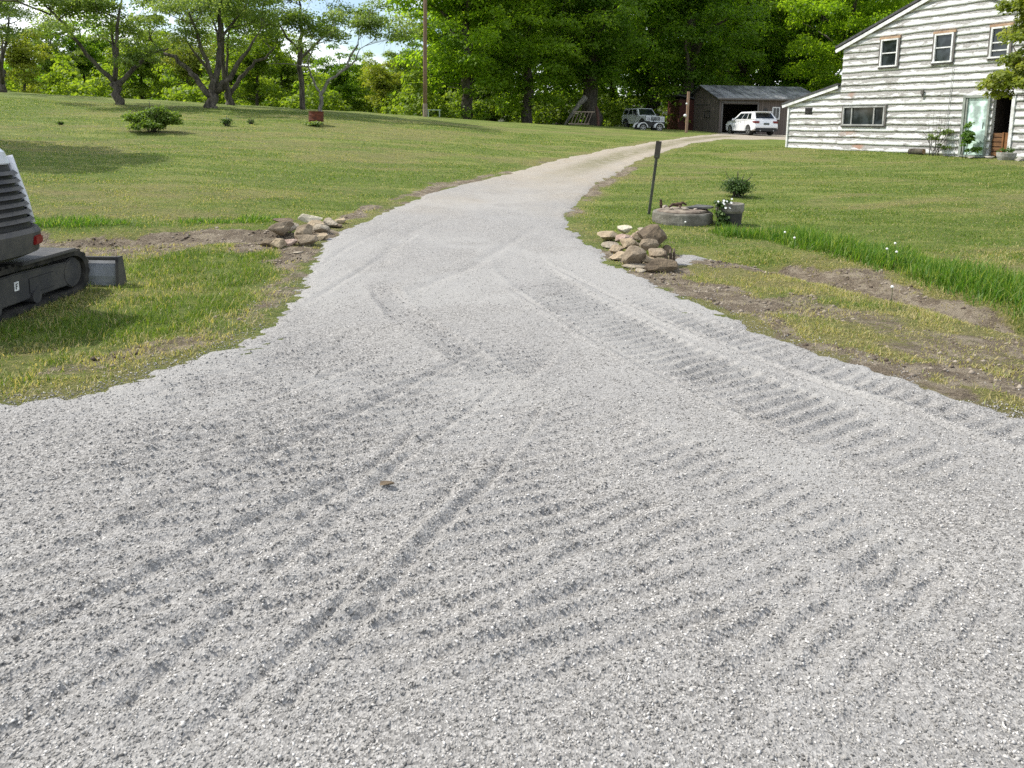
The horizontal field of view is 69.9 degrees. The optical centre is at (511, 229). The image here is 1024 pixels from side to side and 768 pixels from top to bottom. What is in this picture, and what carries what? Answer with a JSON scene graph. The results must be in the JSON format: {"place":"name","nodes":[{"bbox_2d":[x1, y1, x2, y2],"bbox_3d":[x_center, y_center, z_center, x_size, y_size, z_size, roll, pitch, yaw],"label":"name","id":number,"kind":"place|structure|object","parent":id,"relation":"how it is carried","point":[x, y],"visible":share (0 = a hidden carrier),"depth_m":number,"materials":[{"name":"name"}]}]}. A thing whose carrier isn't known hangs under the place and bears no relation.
{"place":"outdoors","nodes":[
{"label":"outdoors","id":0,"kind":"place"},
{"bbox_2d":[34,211,283,227],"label":"ditch grass","id":1,"kind":"structure","parent":0,"point":[50,221],"depth_m":10.40,"materials":[{"name":"plant"}]},
{"bbox_2d":[0,0,883,96],"label":"sky","id":2,"kind":"structure","parent":0,"point":[377,49],"materials":[{"name":"white"}]},
{"bbox_2d":[0,133,1023,767],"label":"driveway","id":3,"kind":"structure","parent":0,"point":[556,191],"depth_m":2.94,"materials":[{"name":"gravel"}]},
{"bbox_2d":[380,481,394,484],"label":"clod","id":4,"kind":"object","parent":3,"relation":"on","point":[386,482],"visible":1,"depth_m":3.23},
{"bbox_2d":[726,111,777,134],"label":"parked car","id":5,"kind":"object","parent":3,"relation":"on","point":[749,123],"visible":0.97,"depth_m":51.92,"materials":[{"name":"white paint"}]},
{"bbox_2d":[0,73,1023,418],"bbox_3d":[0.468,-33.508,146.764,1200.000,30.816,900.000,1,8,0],"label":"ground","id":6,"kind":"structure","parent":0,"point":[734,299],"depth_m":12.65,"materials":[{"name":"plant"}]},
{"bbox_2d":[0,23,52,93],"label":"woodland tree","id":7,"kind":"object","parent":6,"relation":"on","point":[19,56],"visible":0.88,"depth_m":54.36,"materials":[{"name":"green plant"}]},
{"bbox_2d":[0,0,69,92],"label":"apple tree","id":8,"kind":"object","parent":6,"relation":"on","point":[7,11],"visible":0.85,"depth_m":38.07,"materials":[{"name":"green plant"}]},
{"bbox_2d":[9,21,88,88],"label":"woodland tree","id":9,"kind":"object","parent":6,"relation":"on","point":[44,67],"visible":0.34,"depth_m":64.02,"materials":[{"name":"green plant"}]},
{"bbox_2d":[0,148,126,321],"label":"mini excavator","id":10,"kind":"object","parent":6,"relation":"on","point":[33,273],"visible":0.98,"depth_m":6.14,"materials":[{"name":"metal"}]},
{"bbox_2d":[39,10,124,81],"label":"woodland tree","id":11,"kind":"object","parent":6,"relation":"on","point":[93,52],"visible":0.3,"depth_m":67.91,"materials":[{"name":"green plant"}]},
{"bbox_2d":[0,0,169,104],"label":"apple tree","id":12,"kind":"object","parent":6,"relation":"on","point":[97,8],"visible":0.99,"depth_m":31.73,"materials":[{"name":"green plant"}]},
{"bbox_2d":[79,20,133,87],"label":"woodland tree","id":13,"kind":"object","parent":6,"relation":"on","point":[107,54],"visible":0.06,"depth_m":73.76,"materials":[{"name":"green plant"}]},
{"bbox_2d":[101,23,172,98],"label":"woodland tree","id":14,"kind":"object","parent":6,"relation":"on","point":[139,88],"visible":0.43,"depth_m":62.02,"materials":[{"name":"green plant"}]},
{"bbox_2d":[118,102,183,131],"bbox_3d":[-10.906,-3.400,22.223,1.760,0.999,1.398,-5,10,-35],"label":"bush","id":15,"kind":"object","parent":6,"relation":"on","point":[153,119],"visible":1,"depth_m":22.09,"materials":[{"name":"green plant"}]},
{"bbox_2d":[129,12,200,99],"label":"woodland tree","id":16,"kind":"object","parent":6,"relation":"on","point":[162,55],"visible":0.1,"depth_m":69.29,"materials":[{"name":"green plant"}]},
{"bbox_2d":[156,31,225,97],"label":"woodland tree","id":17,"kind":"object","parent":6,"relation":"on","point":[187,57],"visible":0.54,"depth_m":60.08,"materials":[{"name":"green plant"}]},
{"bbox_2d":[131,0,297,108],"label":"apple tree","id":18,"kind":"object","parent":6,"relation":"on","point":[212,92],"visible":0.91,"depth_m":33.14,"materials":[{"name":"green plant"}]},
{"bbox_2d":[159,0,287,104],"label":"apple tree","id":19,"kind":"object","parent":6,"relation":"on","point":[228,92],"visible":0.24,"depth_m":38.32,"materials":[{"name":"green plant"}]},
{"bbox_2d":[189,25,265,101],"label":"woodland tree","id":20,"kind":"object","parent":6,"relation":"on","point":[231,83],"visible":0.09,"depth_m":68.18,"materials":[{"name":"green plant"}]},
{"bbox_2d":[220,118,234,125],"bbox_3d":[-9.832,-3.727,25.286,0.475,0.431,0.437,-7,11,-43],"label":"bush","id":21,"kind":"object","parent":6,"relation":"on","point":[226,121],"visible":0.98,"depth_m":25.20,"materials":[{"name":"green plant"}]},
{"bbox_2d":[215,22,298,105],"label":"woodland tree","id":22,"kind":"object","parent":6,"relation":"on","point":[260,68],"visible":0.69,"depth_m":58.28,"materials":[{"name":"green plant"}]},
{"bbox_2d":[260,240,271,246],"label":"rock","id":23,"kind":"object","parent":6,"relation":"on","point":[265,243],"visible":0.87,"depth_m":9.21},
{"bbox_2d":[270,238,286,247],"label":"rock","id":24,"kind":"object","parent":6,"relation":"on","point":[278,242],"visible":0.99,"depth_m":9.12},
{"bbox_2d":[268,221,293,235],"bbox_3d":[-3.203,-0.018,10.150,0.233,0.199,0.373,4,8,19],"label":"rock","id":25,"kind":"object","parent":6,"relation":"on","point":[281,228],"visible":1,"depth_m":10.05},
{"bbox_2d":[248,17,317,100],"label":"woodland tree","id":26,"kind":"object","parent":6,"relation":"on","point":[287,69],"visible":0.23,"depth_m":69.98,"materials":[{"name":"green plant"}]},
{"bbox_2d":[273,218,292,221],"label":"rock","id":27,"kind":"object","parent":6,"relation":"on","point":[282,219],"visible":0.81,"depth_m":10.50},
{"bbox_2d":[285,239,297,245],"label":"rock","id":28,"kind":"object","parent":6,"relation":"on","point":[290,242],"visible":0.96,"depth_m":9.27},
{"bbox_2d":[279,57,331,108],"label":"woodland tree","id":29,"kind":"object","parent":6,"relation":"on","point":[303,63],"visible":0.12,"depth_m":71.83,"materials":[{"name":"green plant"}]},
{"bbox_2d":[241,0,370,109],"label":"apple tree","id":30,"kind":"object","parent":6,"relation":"on","point":[301,86],"visible":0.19,"depth_m":36.20,"materials":[{"name":"green plant"}]},
{"bbox_2d":[294,234,317,245],"bbox_3d":[-2.646,0.146,9.396,0.299,0.164,0.235,3,8,13],"label":"rock","id":31,"kind":"object","parent":6,"relation":"on","point":[306,239],"visible":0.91,"depth_m":9.34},
{"bbox_2d":[294,224,312,235],"bbox_3d":[-2.804,0.015,9.841,0.198,0.196,0.320,-5,10,-36],"label":"rock","id":32,"kind":"object","parent":31,"relation":"on","point":[304,229],"visible":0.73,"depth_m":9.76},
{"bbox_2d":[303,120,323,125],"bbox_3d":[-7.256,-3.885,27.001,0.729,0.268,0.854,-6,11,-41],"label":"weed clump","id":33,"kind":"object","parent":6,"relation":"on","point":[314,123],"visible":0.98,"depth_m":26.93,"materials":[{"name":"green plant"}]},
{"bbox_2d":[307,220,323,225],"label":"rock","id":34,"kind":"object","parent":6,"relation":"on","point":[313,222],"visible":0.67,"depth_m":10.46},
{"bbox_2d":[298,214,322,222],"bbox_3d":[-2.937,-0.175,10.736,0.355,0.133,0.278,1,8,0],"label":"rock","id":35,"kind":"object","parent":34,"relation":"on","point":[306,218],"visible":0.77,"depth_m":10.62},
{"bbox_2d":[308,111,323,124],"bbox_3d":[-7.377,-4.201,27.598,0.576,0.490,0.576,2,8,0],"label":"rusty barrel","id":36,"kind":"object","parent":6,"relation":"on","point":[316,115],"visible":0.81,"depth_m":27.36,"materials":[{"name":"red metal"}]},
{"bbox_2d":[314,233,328,240],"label":"rock","id":37,"kind":"object","parent":6,"relation":"on","point":[321,236],"visible":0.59,"depth_m":9.77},
{"bbox_2d":[313,224,330,232],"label":"rock","id":38,"kind":"object","parent":6,"relation":"on","point":[320,228],"visible":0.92,"depth_m":10.22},
{"bbox_2d":[222,0,422,110],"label":"apple tree","id":39,"kind":"object","parent":6,"relation":"on","point":[368,25],"visible":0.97,"depth_m":33.41,"materials":[{"name":"green plant"}]},
{"bbox_2d":[323,218,337,226],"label":"rock","id":40,"kind":"object","parent":6,"relation":"on","point":[329,222],"visible":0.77,"depth_m":10.79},
{"bbox_2d":[308,44,364,108],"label":"woodland tree","id":41,"kind":"object","parent":6,"relation":"on","point":[340,82],"visible":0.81,"depth_m":64.39,"materials":[{"name":"green plant"}]},
{"bbox_2d":[345,50,388,94],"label":"woodland tree","id":42,"kind":"object","parent":6,"relation":"on","point":[368,55],"visible":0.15,"depth_m":70.48,"materials":[{"name":"green plant"}]},
{"bbox_2d":[357,57,402,113],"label":"woodland tree","id":43,"kind":"object","parent":6,"relation":"on","point":[383,80],"visible":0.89,"depth_m":60.39,"materials":[{"name":"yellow plant"}]},
{"bbox_2d":[367,50,422,109],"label":"woodland tree","id":44,"kind":"object","parent":6,"relation":"on","point":[391,54],"visible":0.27,"depth_m":66.20,"materials":[{"name":"green plant"}]},
{"bbox_2d":[5,51,828,127],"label":"undergrowth","id":45,"kind":"object","parent":6,"relation":"on","point":[183,93],"visible":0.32,"depth_m":60.47,"materials":[{"name":"green plant"}]},
{"bbox_2d":[387,33,451,114],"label":"woodland tree","id":46,"kind":"object","parent":6,"relation":"on","point":[414,49],"visible":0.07,"depth_m":69.76,"materials":[{"name":"green plant"}]},
{"bbox_2d":[4,17,843,125],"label":"woods","id":47,"kind":"object","parent":6,"relation":"on","point":[389,95],"depth_m":98.14,"materials":[{"name":"green plant"}]},
{"bbox_2d":[423,0,426,116],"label":"utility pole","id":48,"kind":"object","parent":6,"relation":"on","point":[424,58],"visible":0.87,"depth_m":40.99,"materials":[{"name":"brown wood"}]},
{"bbox_2d":[412,2,513,101],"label":"maple tree","id":49,"kind":"object","parent":6,"relation":"on","point":[432,27],"visible":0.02,"depth_m":70.82,"materials":[{"name":"green plant"}]},
{"bbox_2d":[385,0,556,119],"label":"maple tree","id":50,"kind":"object","parent":6,"relation":"on","point":[466,15],"visible":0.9,"depth_m":53.37,"materials":[{"name":"green plant"}]},
{"bbox_2d":[432,0,539,121],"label":"maple tree","id":51,"kind":"object","parent":6,"relation":"on","point":[493,118],"visible":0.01,"depth_m":73.33,"materials":[{"name":"green plant"}]},
{"bbox_2d":[0,96,1023,411],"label":"lawn grass","id":52,"kind":"structure","parent":6,"relation":"on","point":[90,330],"depth_m":9.56,"materials":[{"name":"plant"}]},
{"bbox_2d":[25,213,1023,403],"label":"soil clods","id":53,"kind":"object","parent":6,"relation":"on","point":[93,358],"visible":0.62,"depth_m":7.02,"materials":[{"name":"soil"}]},
{"bbox_2d":[458,0,619,122],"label":"maple tree","id":54,"kind":"object","parent":6,"relation":"on","point":[528,84],"visible":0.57,"depth_m":56.61,"materials":[{"name":"green plant"}]},
{"bbox_2d":[516,13,608,124],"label":"maple tree","id":55,"kind":"object","parent":6,"relation":"on","point":[548,86],"visible":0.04,"depth_m":77.61,"materials":[{"name":"green plant"}]},
{"bbox_2d":[563,95,587,124],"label":"leaning log","id":56,"kind":"object","parent":6,"relation":"on","point":[582,100],"visible":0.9,"depth_m":59.64,"materials":[{"name":"grey wood"}]},
{"bbox_2d":[568,111,594,124],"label":"wooden lattice","id":57,"kind":"object","parent":6,"relation":"on","point":[581,123],"visible":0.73,"depth_m":58.76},
{"bbox_2d":[595,106,599,125],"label":"log post","id":58,"kind":"object","parent":6,"relation":"on","point":[597,117],"visible":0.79,"depth_m":59.79,"materials":[{"name":"brown wood"}]},
{"bbox_2d":[533,0,672,125],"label":"maple tree","id":59,"kind":"object","parent":6,"relation":"on","point":[596,73],"visible":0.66,"depth_m":59.57,"materials":[{"name":"green plant"}]},
{"bbox_2d":[597,231,616,240],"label":"rock","id":60,"kind":"object","parent":6,"relation":"on","point":[608,235],"visible":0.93,"depth_m":10.19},
{"bbox_2d":[601,241,618,248],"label":"rock","id":61,"kind":"object","parent":6,"relation":"on","point":[608,244],"visible":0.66,"depth_m":9.75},
{"bbox_2d":[609,244,623,252],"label":"rock","id":62,"kind":"object","parent":6,"relation":"on","point":[614,248],"visible":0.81,"depth_m":9.37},
{"bbox_2d":[609,251,624,259],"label":"rock","id":63,"kind":"object","parent":6,"relation":"on","point":[618,255],"visible":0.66,"depth_m":8.87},
{"bbox_2d":[571,12,665,125],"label":"maple tree","id":64,"kind":"object","parent":6,"relation":"on","point":[611,92],"visible":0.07,"depth_m":83.12,"materials":[{"name":"green plant"}]},
{"bbox_2d":[615,234,632,241],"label":"rock","id":65,"kind":"object","parent":6,"relation":"on","point":[619,237],"visible":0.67,"depth_m":9.91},
{"bbox_2d":[617,225,631,233],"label":"rock","id":66,"kind":"object","parent":6,"relation":"on","point":[624,229],"visible":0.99,"depth_m":10.44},
{"bbox_2d":[620,238,638,248],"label":"rock","id":67,"kind":"object","parent":6,"relation":"on","point":[626,243],"visible":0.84,"depth_m":9.41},
{"bbox_2d":[622,245,645,263],"bbox_3d":[1.423,0.336,8.514,0.288,0.308,0.248,1,8,0],"label":"rock","id":68,"kind":"object","parent":6,"relation":"on","point":[634,254],"visible":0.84,"depth_m":8.44,"materials":[{"name":"stone"}]},
{"bbox_2d":[622,263,645,268],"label":"rock","id":69,"kind":"object","parent":6,"relation":"on","point":[635,265],"visible":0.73,"depth_m":8.39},
{"bbox_2d":[632,232,641,240],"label":"rock","id":70,"kind":"object","parent":6,"relation":"on","point":[636,236],"visible":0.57,"depth_m":9.62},
{"bbox_2d":[621,108,664,126],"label":"parked jeep","id":71,"kind":"object","parent":6,"relation":"on","point":[632,116],"visible":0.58,"depth_m":60.72,"materials":[{"name":"white paint"}]},
{"bbox_2d":[642,256,653,262],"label":"rock","id":72,"kind":"object","parent":6,"relation":"on","point":[647,259],"visible":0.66,"depth_m":8.52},
{"bbox_2d":[648,248,664,257],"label":"rock","id":73,"kind":"object","parent":72,"relation":"on","point":[656,252],"visible":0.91,"depth_m":8.59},
{"bbox_2d":[633,119,663,130],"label":"quad bike","id":74,"kind":"object","parent":6,"relation":"on","point":[645,125],"visible":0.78,"depth_m":52.15,"materials":[{"name":"metal"}]},
{"bbox_2d":[639,238,658,250],"bbox_3d":[1.698,0.181,9.099,0.232,0.156,0.188,1,8,0],"label":"rock","id":75,"kind":"object","parent":6,"relation":"on","point":[646,244],"visible":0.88,"depth_m":9.03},
{"bbox_2d":[637,224,666,247],"bbox_3d":[1.803,0.102,9.354,0.377,0.341,0.266,-2,8,-18],"label":"rock","id":76,"kind":"object","parent":6,"relation":"on","point":[655,232],"visible":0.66,"depth_m":9.28,"materials":[{"name":"stone"}]},
{"bbox_2d":[648,141,661,214],"bbox_3d":[2.511,-0.808,13.044,0.100,1.527,0.050,6,8,-1],"label":"marker post","id":77,"kind":"object","parent":6,"relation":"on","point":[657,150],"visible":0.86,"depth_m":13.00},
{"bbox_2d":[644,257,678,271],"bbox_3d":[1.676,0.414,8.285,0.406,0.183,0.218,-1,8,-9],"label":"rock","id":78,"kind":"object","parent":6,"relation":"on","point":[657,264],"visible":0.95,"depth_m":8.21,"materials":[{"name":"stone"}]},
{"bbox_2d":[603,0,721,127],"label":"maple tree","id":79,"kind":"object","parent":6,"relation":"on","point":[640,77],"visible":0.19,"depth_m":71.13,"materials":[{"name":"green plant"}]},
{"bbox_2d":[662,245,672,253],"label":"rock","id":80,"kind":"object","parent":6,"relation":"on","point":[667,248],"visible":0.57,"depth_m":9.30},
{"bbox_2d":[666,94,694,129],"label":"shed","id":81,"kind":"structure","parent":6,"relation":"on","point":[676,122],"depth_m":63.84,"materials":[{"name":"wood"}]},
{"bbox_2d":[652,206,712,225],"bbox_3d":[2.800,-0.212,12.048,0.971,0.276,0.975,1,8,0],"label":"concrete well ring","id":82,"kind":"object","parent":6,"relation":"on","point":[676,216],"visible":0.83,"depth_m":11.67,"materials":[{"name":"concrete"}]},
{"bbox_2d":[668,201,686,207],"bbox_3d":[2.712,-0.406,11.969,0.324,0.108,0.158,-7,11,-42],"label":"scrap iron","id":83,"kind":"object","parent":82,"relation":"on","point":[677,204],"visible":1,"depth_m":11.94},
{"bbox_2d":[687,204,713,208],"bbox_3d":[3.111,-0.364,11.958,0.391,0.048,0.425,8,11,41],"label":"slate piece","id":84,"kind":"object","parent":82,"relation":"on","point":[698,206],"visible":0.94,"depth_m":11.89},
{"bbox_2d":[683,91,689,132],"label":"wooden post","id":85,"kind":"object","parent":6,"relation":"on","point":[686,115],"visible":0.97,"depth_m":49.79,"materials":[{"name":"beige wood"}]},
{"bbox_2d":[619,0,772,104],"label":"maple tree","id":86,"kind":"object","parent":6,"relation":"on","point":[690,73],"visible":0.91,"depth_m":62.84,"materials":[{"name":"green plant"}]},
{"bbox_2d":[668,0,762,93],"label":"maple tree","id":87,"kind":"object","parent":6,"relation":"on","point":[696,85],"visible":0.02,"depth_m":86.93,"materials":[{"name":"green plant"}]},
{"bbox_2d":[716,202,744,226],"bbox_3d":[3.501,-0.234,11.809,0.459,0.385,0.455,1,8,0],"label":"planter tub","id":88,"kind":"object","parent":6,"relation":"on","point":[735,212],"visible":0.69,"depth_m":11.62,"materials":[{"name":"concrete"}]},
{"bbox_2d":[713,198,731,224],"bbox_3d":[3.357,-0.286,11.655,0.322,0.442,0.266,1,8,0],"label":"flowering plant","id":89,"kind":"object","parent":88,"relation":"in","point":[720,219],"visible":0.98,"depth_m":11.60,"materials":[{"name":"green plant"}]},
{"bbox_2d":[719,171,755,197],"bbox_3d":[4.798,-0.938,15.622,0.733,0.615,0.672,1,8,0],"label":"bush","id":90,"kind":"object","parent":6,"relation":"on","point":[738,187],"visible":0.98,"depth_m":15.51,"materials":[{"name":"green plant"}]},
{"bbox_2d":[690,85,810,134],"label":"garage","id":91,"kind":"structure","parent":6,"relation":"on","point":[712,113],"depth_m":59.47,"materials":[{"name":"wood"}]},
{"bbox_2d":[772,107,779,119],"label":"window","id":92,"kind":"structure","parent":91,"relation":"in","point":[775,110],"depth_m":58.12,"materials":[{"name":"clear glass"}]},
{"bbox_2d":[699,0,826,86],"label":"maple tree","id":93,"kind":"object","parent":6,"relation":"on","point":[757,79],"visible":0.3,"depth_m":73.26,"materials":[{"name":"green plant"}]},
{"bbox_2d":[733,4,838,84],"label":"maple tree","id":94,"kind":"object","parent":6,"relation":"on","point":[781,44],"visible":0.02,"depth_m":87.93,"materials":[{"name":"green plant"}]},
{"bbox_2d":[745,0,865,90],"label":"maple tree","id":95,"kind":"object","parent":6,"relation":"on","point":[775,24],"visible":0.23,"depth_m":72.28,"materials":[{"name":"green plant"}]},
{"bbox_2d":[775,0,913,90],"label":"maple tree","id":96,"kind":"object","parent":6,"relation":"on","point":[858,18],"visible":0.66,"depth_m":63.14,"materials":[{"name":"green plant"}]},
{"bbox_2d":[709,221,1023,319],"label":"tall grass","id":97,"kind":"structure","parent":6,"relation":"on","point":[991,278],"depth_m":8.41,"materials":[{"name":"plant"}]},
{"bbox_2d":[782,0,1023,158],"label":"white house","id":98,"kind":"structure","parent":6,"relation":"on","point":[911,70],"depth_m":27.25,"materials":[{"name":"wood"}]},
{"bbox_2d":[840,104,886,126],"bbox_3d":[14.065,-4.541,29.360,0.115,0.890,2.030,-3,9,-27],"label":"picture window","id":99,"kind":"structure","parent":98,"relation":"in","point":[851,116],"depth_m":29.34,"materials":[{"name":"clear glass"}]},
{"bbox_2d":[877,35,901,68],"bbox_3d":[14.517,-6.806,28.210,0.115,1.208,0.870,-3,9,-27],"label":"window","id":100,"kind":"structure","parent":98,"relation":"in","point":[889,47],"depth_m":28.21,"materials":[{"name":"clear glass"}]},
{"bbox_2d":[931,29,956,64],"bbox_3d":[15.490,-6.526,26.314,0.115,1.188,0.830,-3,9,-27],"label":"window","id":101,"kind":"structure","parent":98,"relation":"in","point":[943,46],"depth_m":26.32,"materials":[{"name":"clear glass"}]},
{"bbox_2d":[958,95,990,156],"bbox_3d":[16.079,-3.587,25.483,0.101,2.125,0.930,-3,9,-27],"label":"patio door","id":102,"kind":"structure","parent":98,"relation":"in","point":[975,108],"depth_m":25.44,"materials":[{"name":"clear glass"}]},
{"bbox_2d":[986,22,1014,60],"bbox_3d":[16.377,-6.290,24.581,0.115,1.188,0.770,-3,9,-27],"label":"window","id":103,"kind":"structure","parent":98,"relation":"in","point":[995,49],"depth_m":24.69,"materials":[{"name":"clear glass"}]},
{"bbox_2d":[908,148,925,154],"bbox_3d":[14.923,-2.869,27.015,0.237,0.232,0.573,-3,9,-27],"label":"log","id":104,"kind":"object","parent":6,"relation":"on","point":[916,151],"visible":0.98,"depth_m":26.91,"materials":[{"name":"brown wood"}]},
{"bbox_2d":[919,110,953,155],"bbox_3d":[15.285,-3.493,26.305,1.298,1.806,0.645,1,8,0],"label":"twiggy shrub","id":105,"kind":"object","parent":6,"relation":"on","point":[935,137],"visible":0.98,"depth_m":26.33,"materials":[{"name":"green plant"}]},
{"bbox_2d":[959,122,982,158],"bbox_3d":[15.795,-3.062,25.322,0.744,1.314,0.581,-2,8,-18],"label":"sapling","id":106,"kind":"object","parent":6,"relation":"on","point":[967,136],"visible":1,"depth_m":25.25,"materials":[{"name":"green plant"}]},
{"bbox_2d":[975,0,1023,102],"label":"ornamental tree","id":107,"kind":"object","parent":6,"relation":"on","point":[1014,77],"visible":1,"depth_m":20.12,"materials":[{"name":"green plant"}]},
{"bbox_2d":[991,132,1007,156],"bbox_3d":[16.869,-2.868,24.952,0.650,0.860,0.680,-3,9,-27],"label":"wooden crate","id":108,"kind":"object","parent":6,"relation":"on","point":[999,140],"visible":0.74,"depth_m":24.92,"materials":[{"name":"brown wood"}]},
{"bbox_2d":[1001,132,1007,151],"bbox_3d":[16.682,-2.832,24.677,0.065,0.860,0.355,-3,9,-27],"label":"door panel","id":109,"kind":"structure","parent":108,"relation":"in","point":[1004,135],"depth_m":24.74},
{"bbox_2d":[996,147,1016,159],"bbox_3d":[16.100,-2.477,23.861,0.580,0.451,0.591,-3,9,-27],"label":"stone trough","id":110,"kind":"object","parent":6,"relation":"on","point":[1006,155],"visible":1,"depth_m":23.70,"materials":[{"name":"grey stone"}]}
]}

